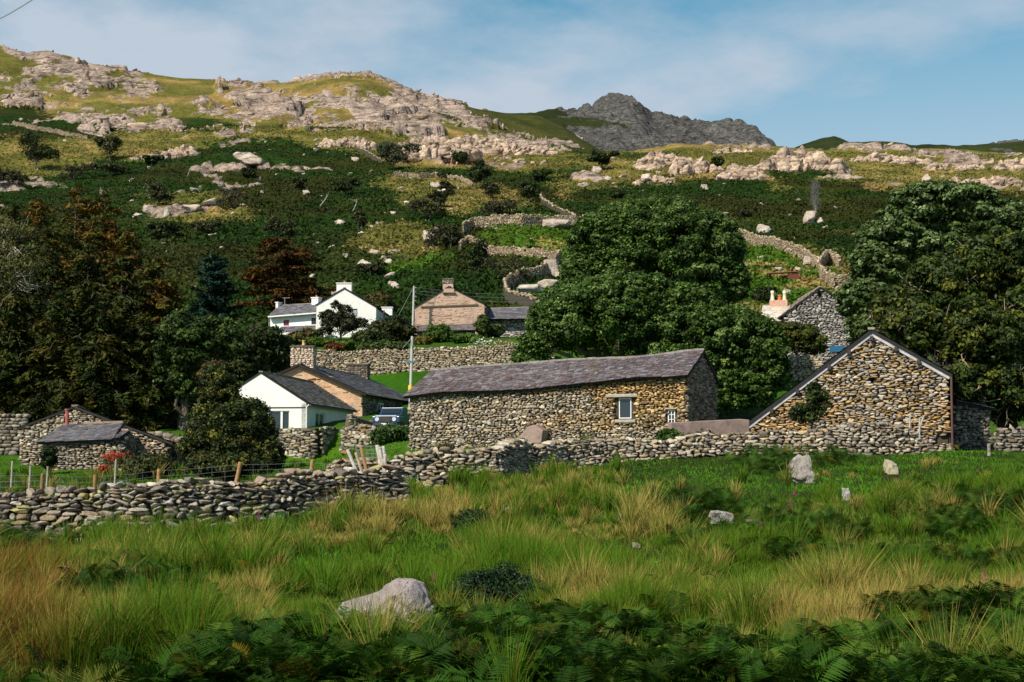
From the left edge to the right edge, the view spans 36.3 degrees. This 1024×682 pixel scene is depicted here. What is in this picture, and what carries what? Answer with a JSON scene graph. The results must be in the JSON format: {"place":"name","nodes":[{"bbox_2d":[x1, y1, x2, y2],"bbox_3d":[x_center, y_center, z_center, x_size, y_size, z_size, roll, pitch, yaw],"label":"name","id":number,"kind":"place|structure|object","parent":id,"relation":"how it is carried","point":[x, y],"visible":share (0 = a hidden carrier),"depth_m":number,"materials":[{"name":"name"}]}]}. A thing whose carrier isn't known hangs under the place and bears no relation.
{"place":"outdoors","nodes":[
{"label":"outdoors","id":0,"kind":"place"},
{"bbox_2d":[0,44,1023,330],"bbox_3d":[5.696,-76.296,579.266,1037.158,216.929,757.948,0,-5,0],"label":"hillside","id":1,"kind":"structure","parent":0,"point":[134,98],"depth_m":629.49,"materials":[{"name":"plant"}]},
{"bbox_2d":[0,168,29,186],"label":"hawthorn tree","id":2,"kind":"object","parent":1,"relation":"on","point":[15,175],"visible":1,"depth_m":446.23,"materials":[{"name":"green plant"}]},
{"bbox_2d":[17,127,62,169],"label":"dark tree","id":3,"kind":"object","parent":1,"relation":"on","point":[35,152],"visible":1,"depth_m":505.19,"materials":[{"name":"green plant"}]},
{"bbox_2d":[12,120,87,138],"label":"drystone wall","id":4,"kind":"structure","parent":1,"relation":"on","point":[46,129],"depth_m":620.04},
{"bbox_2d":[93,136,122,160],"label":"hawthorn tree","id":5,"kind":"object","parent":1,"relation":"on","point":[114,142],"visible":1,"depth_m":529.98,"materials":[{"name":"green plant"}]},
{"bbox_2d":[90,162,132,175],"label":"hawthorn tree","id":6,"kind":"object","parent":1,"relation":"on","point":[115,167],"visible":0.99,"depth_m":485.92,"materials":[{"name":"green plant"}]},
{"bbox_2d":[142,178,174,203],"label":"hawthorn tree","id":7,"kind":"object","parent":1,"relation":"on","point":[159,193],"visible":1,"depth_m":395.46,"materials":[{"name":"green plant"}]},
{"bbox_2d":[144,218,183,238],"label":"dark tree","id":8,"kind":"object","parent":1,"relation":"on","point":[162,228],"visible":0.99,"depth_m":326.19,"materials":[{"name":"green plant"}]},
{"bbox_2d":[160,144,200,158],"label":"rock outcrop","id":9,"kind":"object","parent":1,"relation":"on","point":[183,150],"visible":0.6,"depth_m":530.27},
{"bbox_2d":[216,187,246,207],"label":"hawthorn tree","id":10,"kind":"object","parent":1,"relation":"on","point":[229,199],"visible":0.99,"depth_m":385.08,"materials":[{"name":"green plant"}]},
{"bbox_2d":[232,152,264,165],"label":"boulder","id":11,"kind":"object","parent":1,"relation":"on","point":[249,158],"visible":1,"depth_m":492.01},
{"bbox_2d":[262,215,297,235],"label":"hawthorn tree","id":12,"kind":"object","parent":1,"relation":"on","point":[283,227],"visible":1,"depth_m":319.42,"materials":[{"name":"green plant"}]},
{"bbox_2d":[233,236,335,310],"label":"larch tree","id":13,"kind":"object","parent":1,"relation":"on","point":[278,284],"visible":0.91,"depth_m":207.93,"materials":[{"name":"brown plant"}]},
{"bbox_2d":[318,136,376,149],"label":"rock outcrop","id":14,"kind":"object","parent":1,"relation":"on","point":[358,141],"visible":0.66,"depth_m":567.95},
{"bbox_2d":[363,288,399,311],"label":"shrub","id":15,"kind":"object","parent":1,"relation":"on","point":[380,299],"visible":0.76,"depth_m":204.98,"materials":[{"name":"green plant"}]},
{"bbox_2d":[375,141,423,169],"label":"hawthorn tree","id":16,"kind":"object","parent":1,"relation":"on","point":[383,150],"visible":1,"depth_m":515.22,"materials":[{"name":"green plant"}]},
{"bbox_2d":[407,196,447,220],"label":"hawthorn tree","id":17,"kind":"object","parent":1,"relation":"on","point":[418,203],"visible":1,"depth_m":340.39,"materials":[{"name":"green plant"}]},
{"bbox_2d":[393,171,472,186],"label":"drystone wall","id":18,"kind":"structure","parent":1,"relation":"on","point":[450,176],"depth_m":464.89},
{"bbox_2d":[390,134,482,164],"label":"rock outcrop","id":19,"kind":"object","parent":1,"relation":"on","point":[443,147],"visible":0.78,"depth_m":546.56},
{"bbox_2d":[434,221,463,247],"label":"hawthorn tree","id":20,"kind":"object","parent":1,"relation":"on","point":[454,233],"visible":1,"depth_m":289.18,"materials":[{"name":"green plant"}]},
{"bbox_2d":[465,237,490,269],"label":"dark tree","id":21,"kind":"object","parent":1,"relation":"on","point":[478,252],"visible":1,"depth_m":263.47,"materials":[{"name":"green plant"}]},
{"bbox_2d":[464,160,492,189],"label":"dark tree","id":22,"kind":"object","parent":1,"relation":"on","point":[479,171],"visible":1,"depth_m":415.53,"materials":[{"name":"green plant"}]},
{"bbox_2d":[1,47,972,165],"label":"broken rock","id":23,"kind":"object","parent":1,"relation":"on","point":[30,93],"visible":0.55,"depth_m":706.49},
{"bbox_2d":[462,133,518,155],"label":"rock outcrop","id":24,"kind":"object","parent":1,"relation":"on","point":[492,146],"visible":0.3,"depth_m":596.65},
{"bbox_2d":[477,197,518,215],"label":"hawthorn tree","id":25,"kind":"object","parent":1,"relation":"on","point":[493,206],"visible":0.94,"depth_m":324.11,"materials":[{"name":"green plant"}]},
{"bbox_2d":[458,235,556,259],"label":"drystone wall","id":26,"kind":"structure","parent":1,"relation":"on","point":[533,251],"depth_m":278.75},
{"bbox_2d":[481,256,534,279],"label":"hawthorn tree","id":27,"kind":"object","parent":1,"relation":"on","point":[512,265],"visible":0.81,"depth_m":246.92,"materials":[{"name":"green plant"}]},
{"bbox_2d":[0,119,1023,329],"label":"bracken cover","id":28,"kind":"object","parent":1,"relation":"on","point":[799,287],"visible":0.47,"depth_m":365.96,"materials":[{"name":"plant"}]},
{"bbox_2d":[461,213,585,234],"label":"drystone wall","id":29,"kind":"structure","parent":1,"relation":"on","point":[496,219],"depth_m":306.19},
{"bbox_2d":[502,145,558,155],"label":"rock outcrop","id":30,"kind":"object","parent":1,"relation":"on","point":[537,150],"visible":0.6,"depth_m":592.47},
{"bbox_2d":[503,249,560,307],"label":"drystone wall","id":31,"kind":"structure","parent":1,"relation":"on","point":[525,299],"depth_m":240.06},
{"bbox_2d":[584,150,619,169],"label":"dark tree","id":32,"kind":"object","parent":1,"relation":"on","point":[601,158],"visible":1,"depth_m":519.50,"materials":[{"name":"green plant"}]},
{"bbox_2d":[632,150,686,169],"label":"rock outcrop","id":33,"kind":"object","parent":1,"relation":"on","point":[652,160],"visible":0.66,"depth_m":522.07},
{"bbox_2d":[668,156,724,175],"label":"rock outcrop","id":34,"kind":"object","parent":1,"relation":"on","point":[688,165],"visible":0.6,"depth_m":489.44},
{"bbox_2d":[715,163,772,180],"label":"rock outcrop","id":35,"kind":"object","parent":1,"relation":"on","point":[737,171],"visible":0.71,"depth_m":476.54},
{"bbox_2d":[749,285,780,301],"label":"dark tree","id":36,"kind":"object","parent":1,"relation":"on","point":[761,293],"visible":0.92,"depth_m":204.18,"materials":[{"name":"green plant"}]},
{"bbox_2d":[738,228,852,289],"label":"drystone wall","id":37,"kind":"structure","parent":1,"relation":"on","point":[829,277],"depth_m":271.69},
{"bbox_2d":[756,145,851,174],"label":"rock outcrop","id":38,"kind":"object","parent":1,"relation":"on","point":[787,159],"visible":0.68,"depth_m":492.56,"materials":[{"name":"stone"}]},
{"bbox_2d":[849,151,934,165],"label":"rock outcrop","id":39,"kind":"object","parent":1,"relation":"on","point":[884,157],"visible":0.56,"depth_m":559.26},
{"bbox_2d":[922,162,986,171],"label":"rock outcrop","id":40,"kind":"object","parent":1,"relation":"on","point":[936,165],"visible":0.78,"depth_m":525.40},
{"bbox_2d":[949,175,1023,186],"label":"rock outcrop","id":41,"kind":"object","parent":1,"relation":"on","point":[1001,180],"visible":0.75,"depth_m":470.65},
{"bbox_2d":[992,157,1023,170],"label":"rock outcrop","id":42,"kind":"object","parent":1,"relation":"on","point":[1011,164],"visible":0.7,"depth_m":525.94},
{"bbox_2d":[0,331,1023,681],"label":"ground","id":43,"kind":"structure","parent":0,"point":[398,381],"depth_m":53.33,"materials":[{"name":"plant"}]},
{"bbox_2d":[0,413,30,454],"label":"drystone wall","id":44,"kind":"structure","parent":43,"relation":"on","point":[9,439],"depth_m":81.53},
{"bbox_2d":[0,205,41,407],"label":"spruce tree","id":45,"kind":"object","parent":43,"relation":"on","point":[13,213],"visible":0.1,"depth_m":118.86,"materials":[{"name":"green plant"}]},
{"bbox_2d":[0,278,53,420],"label":"spruce tree","id":46,"kind":"object","parent":43,"relation":"on","point":[14,335],"visible":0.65,"depth_m":103.42,"materials":[{"name":"green plant"}]},
{"bbox_2d":[0,212,54,306],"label":"bare branched tree","id":47,"kind":"object","parent":43,"relation":"on","point":[9,259],"visible":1,"depth_m":60.28,"materials":[{"name":"grey plant"}]},
{"bbox_2d":[0,197,72,362],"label":"larch tree","id":48,"kind":"object","parent":43,"relation":"on","point":[34,214],"visible":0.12,"depth_m":128.94,"materials":[{"name":"brown plant"}]},
{"bbox_2d":[1,243,72,388],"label":"spruce tree","id":49,"kind":"object","parent":43,"relation":"on","point":[41,300],"visible":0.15,"depth_m":112.08,"materials":[{"name":"green plant"}]},
{"bbox_2d":[38,445,58,471],"bbox_3d":[-18.951,5.048,63.810,0.754,1.596,1.146,0,-5,0],"label":"shrub","id":50,"kind":"object","parent":43,"relation":"on","point":[47,455],"visible":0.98,"depth_m":63.56,"materials":[{"name":"green plant"}]},
{"bbox_2d":[4,289,102,421],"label":"spruce tree","id":51,"kind":"object","parent":43,"relation":"on","point":[44,382],"visible":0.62,"depth_m":102.16,"materials":[{"name":"green plant"}]},
{"bbox_2d":[40,184,111,295],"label":"larch tree","id":52,"kind":"object","parent":43,"relation":"on","point":[73,221],"visible":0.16,"depth_m":135.92,"materials":[{"name":"brown plant"}]},
{"bbox_2d":[40,243,124,361],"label":"spruce tree","id":53,"kind":"object","parent":43,"relation":"on","point":[82,285],"visible":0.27,"depth_m":112.27,"materials":[{"name":"green plant"}]},
{"bbox_2d":[15,405,174,470],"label":"stone shed","id":54,"kind":"structure","parent":43,"relation":"on","point":[77,436],"depth_m":68.15,"materials":[{"name":"stone"}]},
{"bbox_2d":[44,295,145,426],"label":"spruce tree","id":55,"kind":"object","parent":43,"relation":"on","point":[101,341],"visible":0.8,"depth_m":102.10,"materials":[{"name":"green plant"}]},
{"bbox_2d":[64,190,142,318],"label":"larch tree","id":56,"kind":"object","parent":43,"relation":"on","point":[105,231],"visible":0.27,"depth_m":132.61,"materials":[{"name":"brown plant"}]},
{"bbox_2d":[87,447,128,470],"bbox_3d":[-15.551,4.679,60.891,1.994,1.096,1.179,0,-5,0],"label":"montbretia plant","id":57,"kind":"object","parent":43,"relation":"on","point":[117,456],"visible":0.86,"depth_m":60.80,"materials":[{"name":"red plant"}]},
{"bbox_2d":[81,255,166,421],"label":"spruce tree","id":58,"kind":"object","parent":43,"relation":"on","point":[126,304],"visible":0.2,"depth_m":112.50,"materials":[{"name":"green plant"}]},
{"bbox_2d":[105,227,158,318],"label":"larch tree","id":59,"kind":"object","parent":43,"relation":"on","point":[125,241],"visible":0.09,"depth_m":126.60,"materials":[{"name":"brown plant"}]},
{"bbox_2d":[92,313,181,431],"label":"spruce tree","id":60,"kind":"object","parent":43,"relation":"on","point":[138,337],"visible":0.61,"depth_m":103.51,"materials":[{"name":"green plant"}]},
{"bbox_2d":[122,451,181,479],"bbox_3d":[-13.899,4.897,59.724,2.267,1.507,3.599,0,-5,0],"label":"shrub","id":61,"kind":"object","parent":43,"relation":"on","point":[141,463],"visible":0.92,"depth_m":58.80,"materials":[{"name":"green plant"}]},
{"bbox_2d":[126,257,196,413],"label":"larch tree","id":62,"kind":"object","parent":43,"relation":"on","point":[161,299],"visible":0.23,"depth_m":118.30,"materials":[{"name":"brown plant"}]},
{"bbox_2d":[147,431,186,466],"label":"drystone wall","id":63,"kind":"structure","parent":43,"relation":"on","point":[168,436],"depth_m":70.33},
{"bbox_2d":[147,306,246,429],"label":"oak tree","id":64,"kind":"object","parent":43,"relation":"on","point":[187,338],"visible":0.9,"depth_m":103.38,"materials":[{"name":"green plant"}]},
{"bbox_2d":[0,463,411,539],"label":"drystone wall","id":65,"kind":"structure","parent":43,"relation":"on","point":[286,491],"depth_m":34.32,"materials":[{"name":"stone"}]},
{"bbox_2d":[189,254,244,319],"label":"pine tree","id":66,"kind":"object","parent":43,"relation":"on","point":[214,272],"visible":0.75,"depth_m":150.18,"materials":[{"name":"green plant"}]},
{"bbox_2d":[173,359,287,486],"bbox_3d":[-8.110,2.732,45.639,3.360,4.535,3.210,3,-6,-31],"label":"bush","id":67,"kind":"object","parent":43,"relation":"on","point":[226,426],"visible":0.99,"depth_m":45.12,"materials":[{"name":"green plant"}]},
{"bbox_2d":[219,323,295,380],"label":"broadleaf tree","id":68,"kind":"object","parent":43,"relation":"on","point":[267,349],"visible":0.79,"depth_m":119.01,"materials":[{"name":"green plant"}]},
{"bbox_2d":[239,371,357,427],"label":"white cottage","id":69,"kind":"structure","parent":43,"relation":"on","point":[293,402],"depth_m":100.13,"materials":[{"name":"paint"}]},
{"bbox_2d":[286,325,320,345],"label":"shrub","id":70,"kind":"object","parent":43,"relation":"on","point":[305,334],"visible":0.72,"depth_m":161.53,"materials":[{"name":"green plant"}]},
{"bbox_2d":[274,426,339,458],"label":"retaining wall","id":71,"kind":"structure","parent":43,"relation":"on","point":[305,442],"depth_m":95.40,"materials":[{"name":"stone"}]},
{"bbox_2d":[267,281,393,336],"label":"white farmhouse","id":72,"kind":"object","parent":43,"relation":"on","point":[292,317],"visible":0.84,"depth_m":183.04,"materials":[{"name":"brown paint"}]},
{"bbox_2d":[277,340,408,416],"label":"stone cottage","id":73,"kind":"structure","parent":43,"relation":"on","point":[355,386],"depth_m":113.35,"materials":[{"name":"brown stone"}]},
{"bbox_2d":[315,299,371,340],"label":"garden tree","id":74,"kind":"object","parent":43,"relation":"on","point":[344,320],"visible":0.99,"depth_m":172.29,"materials":[{"name":"green plant"}]},
{"bbox_2d":[325,457,398,480],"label":"drystone wall","id":75,"kind":"structure","parent":43,"relation":"on","point":[333,466],"depth_m":38.54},
{"bbox_2d":[347,326,393,343],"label":"shrub","id":76,"kind":"object","parent":43,"relation":"on","point":[374,333],"visible":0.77,"depth_m":159.51,"materials":[{"name":"green plant"}]},
{"bbox_2d":[339,423,409,455],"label":"drystone wall","id":77,"kind":"structure","parent":43,"relation":"on","point":[350,435],"depth_m":92.10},
{"bbox_2d":[356,338,409,352],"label":"shrub","id":78,"kind":"object","parent":43,"relation":"on","point":[383,343],"visible":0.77,"depth_m":143.18,"materials":[{"name":"green plant"}]},
{"bbox_2d":[334,578,433,623],"bbox_3d":[-1.319,2.785,16.339,1.125,0.592,0.798,0,-5,0],"label":"boulder","id":79,"kind":"object","parent":43,"relation":"on","point":[418,585],"visible":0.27,"depth_m":16.16,"materials":[{"name":"stone"}]},
{"bbox_2d":[365,419,409,445],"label":"shrub","id":80,"kind":"object","parent":43,"relation":"on","point":[383,435],"visible":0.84,"depth_m":82.93,"materials":[{"name":"green plant"}]},
{"bbox_2d":[372,408,409,426],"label":"parked car","id":81,"kind":"object","parent":43,"relation":"on","point":[397,416],"visible":0.72,"depth_m":97.39,"materials":[{"name":"paint"}]},
{"bbox_2d":[365,314,421,341],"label":"shrub","id":82,"kind":"object","parent":43,"relation":"on","point":[398,327],"visible":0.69,"depth_m":164.73,"materials":[{"name":"green plant"}]},
{"bbox_2d":[316,343,554,374],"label":"retaining wall","id":83,"kind":"structure","parent":43,"relation":"on","point":[387,361],"depth_m":139.59,"materials":[{"name":"stone"}]},
{"bbox_2d":[422,323,454,342],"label":"shrub","id":84,"kind":"object","parent":43,"relation":"on","point":[441,333],"visible":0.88,"depth_m":164.58,"materials":[{"name":"green plant"}]},
{"bbox_2d":[389,447,499,486],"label":"drystone wall","id":85,"kind":"structure","parent":43,"relation":"on","point":[429,464],"depth_m":49.06,"materials":[{"name":"stone"}]},
{"bbox_2d":[414,278,489,336],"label":"pink gable house","id":86,"kind":"structure","parent":43,"relation":"on","point":[457,311],"depth_m":178.88,"materials":[{"name":"stone"}]},
{"bbox_2d":[448,508,490,533],"bbox_3d":[-0.763,3.748,30.798,0.908,0.988,0.991,-2,-5,22],"label":"bramble bush","id":87,"kind":"object","parent":43,"relation":"on","point":[470,513],"visible":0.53,"depth_m":30.64,"materials":[{"name":"green plant"}]},
{"bbox_2d":[446,560,554,609],"bbox_3d":[-0.152,2.964,17.800,1.491,0.988,1.175,3,-5,-29],"label":"bramble bush","id":88,"kind":"object","parent":43,"relation":"on","point":[484,579],"visible":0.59,"depth_m":17.56,"materials":[{"name":"green plant"}]},
{"bbox_2d":[488,307,528,336],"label":"slate outbuilding","id":89,"kind":"structure","parent":43,"relation":"on","point":[510,320],"depth_m":180.49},
{"bbox_2d":[0,432,1023,681],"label":"rush tussocks","id":90,"kind":"object","parent":43,"relation":"on","point":[54,624],"visible":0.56,"depth_m":19.62,"materials":[{"name":"green plant"}]},
{"bbox_2d":[0,440,1023,681],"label":"bracken","id":91,"kind":"object","parent":43,"relation":"on","point":[244,652],"visible":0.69,"depth_m":11.49,"materials":[{"name":"plant"}]},
{"bbox_2d":[509,344,553,362],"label":"shrub","id":92,"kind":"object","parent":43,"relation":"on","point":[516,357],"visible":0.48,"depth_m":131.09,"materials":[{"name":"green plant"}]},
{"bbox_2d":[403,348,720,449],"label":"long barn","id":93,"kind":"structure","parent":43,"relation":"on","point":[645,396],"depth_m":70.56,"materials":[{"name":"stone"}]},
{"bbox_2d":[556,193,751,337],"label":"sycamore tree","id":94,"kind":"object","parent":43,"relation":"on","point":[678,240],"visible":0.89,"depth_m":108.94,"materials":[{"name":"green plant"}]},
{"bbox_2d":[514,269,795,417],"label":"sycamore tree","id":95,"kind":"object","parent":43,"relation":"on","point":[747,348],"visible":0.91,"depth_m":95.61,"materials":[{"name":"green plant"}]},
{"bbox_2d":[668,419,748,435],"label":"concrete wall","id":96,"kind":"structure","parent":43,"relation":"on","point":[721,427],"depth_m":60.98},
{"bbox_2d":[489,421,936,477],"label":"drystone wall","id":97,"kind":"structure","parent":43,"relation":"on","point":[514,454],"depth_m":54.38,"materials":[{"name":"stone"}]},
{"bbox_2d":[787,454,814,482],"bbox_3d":[7.576,3.421,41.050,0.700,0.915,0.426,0,-5,0],"label":"boulder","id":98,"kind":"object","parent":43,"relation":"on","point":[807,475],"visible":0.8,"depth_m":40.90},
{"bbox_2d":[778,321,830,359],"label":"bush","id":99,"kind":"object","parent":43,"relation":"on","point":[806,338],"visible":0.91,"depth_m":119.78,"materials":[{"name":"green plant"}]},
{"bbox_2d":[788,354,822,381],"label":"drystone wall","id":100,"kind":"structure","parent":43,"relation":"on","point":[802,366],"depth_m":117.53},
{"bbox_2d":[761,286,851,363],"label":"grey farmhouse","id":101,"kind":"object","parent":43,"relation":"on","point":[818,305],"visible":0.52,"depth_m":130.62,"materials":[{"name":"stone"}]},
{"bbox_2d":[786,381,832,428],"bbox_3d":[10.806,2.950,56.557,1.615,3.012,1.370,-3,-6,33],"label":"sapling","id":102,"kind":"object","parent":43,"relation":"on","point":[814,405],"visible":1,"depth_m":56.29,"materials":[{"name":"green plant"}]},
{"bbox_2d":[749,327,955,450],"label":"gabled barn","id":103,"kind":"structure","parent":43,"relation":"on","point":[871,374],"depth_m":61.39,"materials":[{"name":"stone"}]},
{"bbox_2d":[832,178,1023,402],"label":"sycamore tree","id":104,"kind":"object","parent":43,"relation":"on","point":[923,217],"visible":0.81,"depth_m":90.72,"materials":[{"name":"green plant"}]},
{"bbox_2d":[862,225,1023,432],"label":"ash tree","id":105,"kind":"object","parent":43,"relation":"on","point":[933,305],"visible":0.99,"depth_m":64.40,"materials":[{"name":"green plant"}]},
{"bbox_2d":[948,397,994,449],"bbox_3d":[18.016,3.341,64.077,1.966,3.317,3.532,1,-5,-17],"label":"stone annex","id":106,"kind":"object","parent":43,"relation":"on","point":[971,428],"visible":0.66,"depth_m":62.64,"materials":[{"name":"stone"}]},
{"bbox_2d":[989,424,1023,452],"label":"drystone wall","id":107,"kind":"structure","parent":43,"relation":"on","point":[1008,441],"depth_m":59.61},
{"bbox_2d":[0,0,1023,147],"label":"sky","id":108,"kind":"structure","parent":0,"point":[911,72],"materials":[{"name":"blue"}]},
{"bbox_2d":[489,92,775,150],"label":"crag hill","id":109,"kind":"structure","parent":0,"point":[614,121],"depth_m":1135.55,"materials":[{"name":"stone"}]},
{"bbox_2d":[795,136,1023,152],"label":"ridge","id":110,"kind":"structure","parent":0,"point":[1003,146],"depth_m":1354.54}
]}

